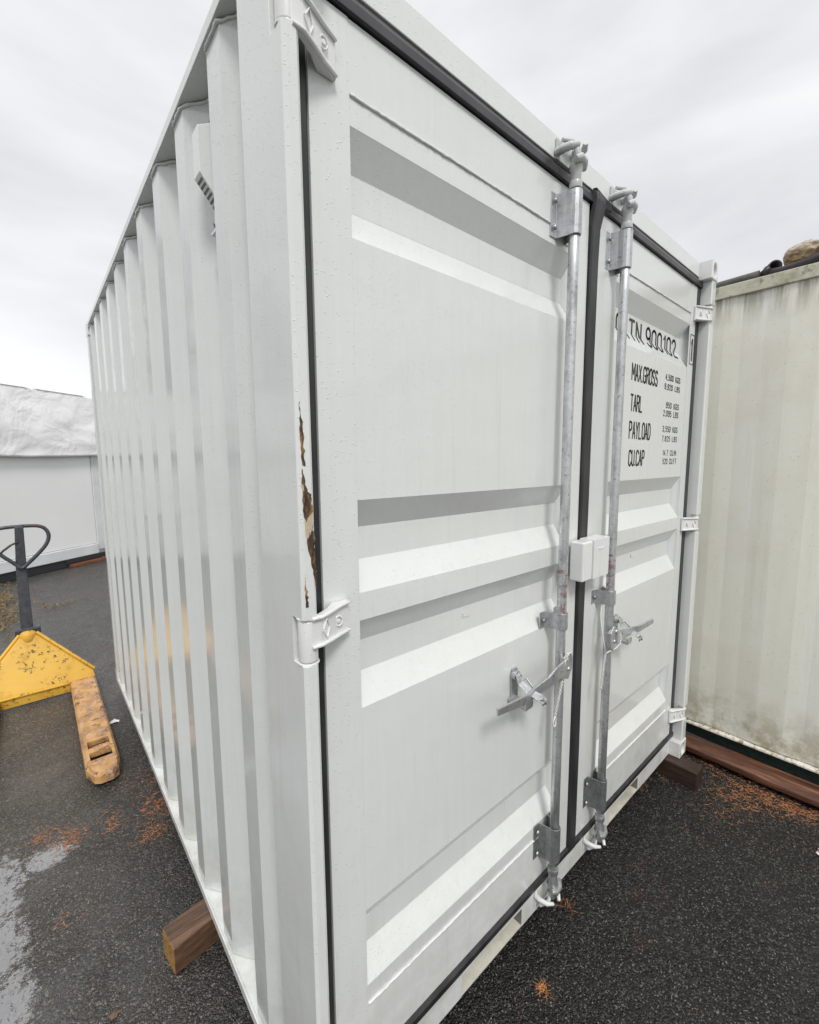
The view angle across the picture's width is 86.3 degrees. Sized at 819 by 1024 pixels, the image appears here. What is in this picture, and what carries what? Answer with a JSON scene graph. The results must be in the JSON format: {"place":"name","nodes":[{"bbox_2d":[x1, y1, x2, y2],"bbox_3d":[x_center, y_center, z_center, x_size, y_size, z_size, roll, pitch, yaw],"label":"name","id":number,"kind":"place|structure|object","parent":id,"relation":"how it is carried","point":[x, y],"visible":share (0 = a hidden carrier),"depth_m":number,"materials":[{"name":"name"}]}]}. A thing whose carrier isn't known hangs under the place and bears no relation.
{"place":"outdoors","nodes":[
{"label":"outdoors","id":0,"kind":"place"},
{"bbox_2d":[0,548,818,1023],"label":"ground","id":1,"kind":"structure","parent":0,"point":[598,912],"depth_m":1.72,"materials":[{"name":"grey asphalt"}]},
{"bbox_2d":[0,582,92,636],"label":"weeds","id":2,"kind":"object","parent":1,"relation":"on","point":[6,618],"visible":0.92,"depth_m":5.25,"materials":[{"name":"brown plant"}]},
{"bbox_2d":[0,456,105,582],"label":"storage unit","id":3,"kind":"object","parent":1,"relation":"on","point":[59,498],"visible":0.55,"depth_m":7.10,"materials":[{"name":"white"}]},
{"bbox_2d":[0,383,96,456],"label":"tarpaulin","id":4,"kind":"object","parent":3,"relation":"on","point":[39,423],"visible":0.85,"depth_m":6.88,"materials":[{"name":"white plastic"}]},
{"bbox_2d":[0,524,119,783],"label":"pallet truck","id":5,"kind":"object","parent":1,"relation":"on","point":[36,664],"visible":1,"depth_m":3.22,"materials":[{"name":"paint"}]},
{"bbox_2d":[69,556,105,567],"bbox_3d":[-5.577,0.844,7.978,0.120,0.050,1.250,1,7,14],"label":"plank","id":6,"kind":"object","parent":1,"relation":"on","point":[82,563],"visible":0.51,"depth_m":7.61,"materials":[{"name":"brown wood"}]},
{"bbox_2d":[108,1009,121,1019],"bbox_3d":[-0.927,1.580,1.375,0.035,0.009,0.024,-6,9,-40],"label":"fallen leaf","id":7,"kind":"object","parent":1,"relation":"on","point":[113,1014],"visible":1,"depth_m":1.37,"materials":[{"name":"brown plant"}]},
{"bbox_2d":[162,898,219,974],"bbox_3d":[0.016,1.405,2.461,0.106,0.102,2.560,5,9,41],"label":"timber block","id":8,"kind":"object","parent":1,"relation":"on","point":[190,935],"depth_m":1.53,"materials":[{"name":"brown wood"}]},
{"bbox_2d":[85,0,718,1023],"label":"shipping container","id":9,"kind":"object","parent":8,"relation":"on","point":[399,332],"visible":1,"depth_m":1.19,"materials":[{"name":"metal"}]},
{"bbox_2d":[274,0,611,1023],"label":"door","id":10,"kind":"structure","parent":9,"relation":"in","point":[436,275],"depth_m":1.10,"materials":[{"name":"paint"}]},
{"bbox_2d":[552,652,571,727],"bbox_3d":[0.511,0.583,1.444,0.104,0.251,0.028,-7,9,-44],"label":"cord","id":11,"kind":"object","parent":9,"relation":"hanging from","point":[558,700],"visible":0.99,"depth_m":1.43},
{"bbox_2d":[599,606,621,689],"bbox_3d":[0.759,0.516,1.684,0.112,0.308,0.054,-4,7,-29],"label":"cord","id":12,"kind":"object","parent":9,"relation":"hanging from","point":[603,669],"visible":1,"depth_m":1.66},
{"bbox_2d":[575,208,713,845],"bbox_3d":[1.067,0.094,1.934,1.183,2.421,0.150,-6,9,-40],"label":"door","id":13,"kind":"structure","parent":9,"relation":"in","point":[665,312],"depth_m":1.94,"materials":[{"name":"paint"}]},
{"bbox_2d":[4,705,818,999],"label":"pine needles","id":14,"kind":"object","parent":1,"relation":"on","point":[542,985],"visible":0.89,"depth_m":2.16,"materials":[{"name":"brown plant"}]},
{"bbox_2d":[654,754,702,790],"bbox_3d":[1.285,1.381,2.607,0.102,0.099,0.777,-6,9,-40],"label":"timber block","id":15,"kind":"object","parent":1,"relation":"on","point":[686,772],"depth_m":2.35,"materials":[{"name":"brown wood"}]},
{"bbox_2d":[0,0,818,396],"label":"sky","id":16,"kind":"structure","parent":0,"point":[707,109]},
{"bbox_3d":[1.683,1.410,2.647,0.090,0.028,0.060,-6,9,-40],"label":"packing wood","id":17,"kind":"object","parent":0,"visible":0},
{"bbox_2d":[685,733,818,807],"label":"plank","id":18,"kind":"object","parent":17,"relation":"on","point":[778,780],"visible":0.73,"depth_m":2.35,"materials":[{"name":"brown wood"}]},
{"bbox_2d":[685,731,732,751],"bbox_3d":[1.726,1.366,2.639,0.025,0.046,0.661,-6,9,-40],"label":"hose","id":19,"kind":"object","parent":18,"relation":"on","point":[693,735],"visible":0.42,"depth_m":2.60,"materials":[{"name":"black plastic"}]},
{"bbox_2d":[685,262,818,784],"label":"shipping container","id":20,"kind":"object","parent":18,"relation":"on","point":[753,690],"visible":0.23,"depth_m":2.35,"materials":[{"name":"white metal"}]},
{"bbox_2d":[716,270,760,287],"bbox_3d":[1.690,-1.260,2.461,0.044,0.044,0.456,-5,8,-38],"label":"grey pipe","id":21,"kind":"object","parent":20,"relation":"on","point":[749,276],"visible":0.46,"depth_m":2.34,"materials":[{"name":"grey metal"}]},
{"bbox_2d":[761,260,782,271],"bbox_3d":[2.204,-1.373,3.155,0.060,0.060,1.937,2,7,19],"label":"pipe","id":22,"kind":"object","parent":20,"relation":"on","point":[775,263],"visible":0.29,"depth_m":2.26,"materials":[{"name":"black plastic"}]},
{"bbox_2d":[760,252,818,276],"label":"hose","id":23,"kind":"object","parent":20,"relation":"on","point":[811,259],"visible":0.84,"depth_m":2.17,"materials":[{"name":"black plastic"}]},
{"bbox_2d":[783,239,818,265],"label":"rock","id":24,"kind":"object","parent":20,"relation":"on","point":[802,250],"visible":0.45,"depth_m":2.15,"materials":[{"name":"beige stone"}]}
]}

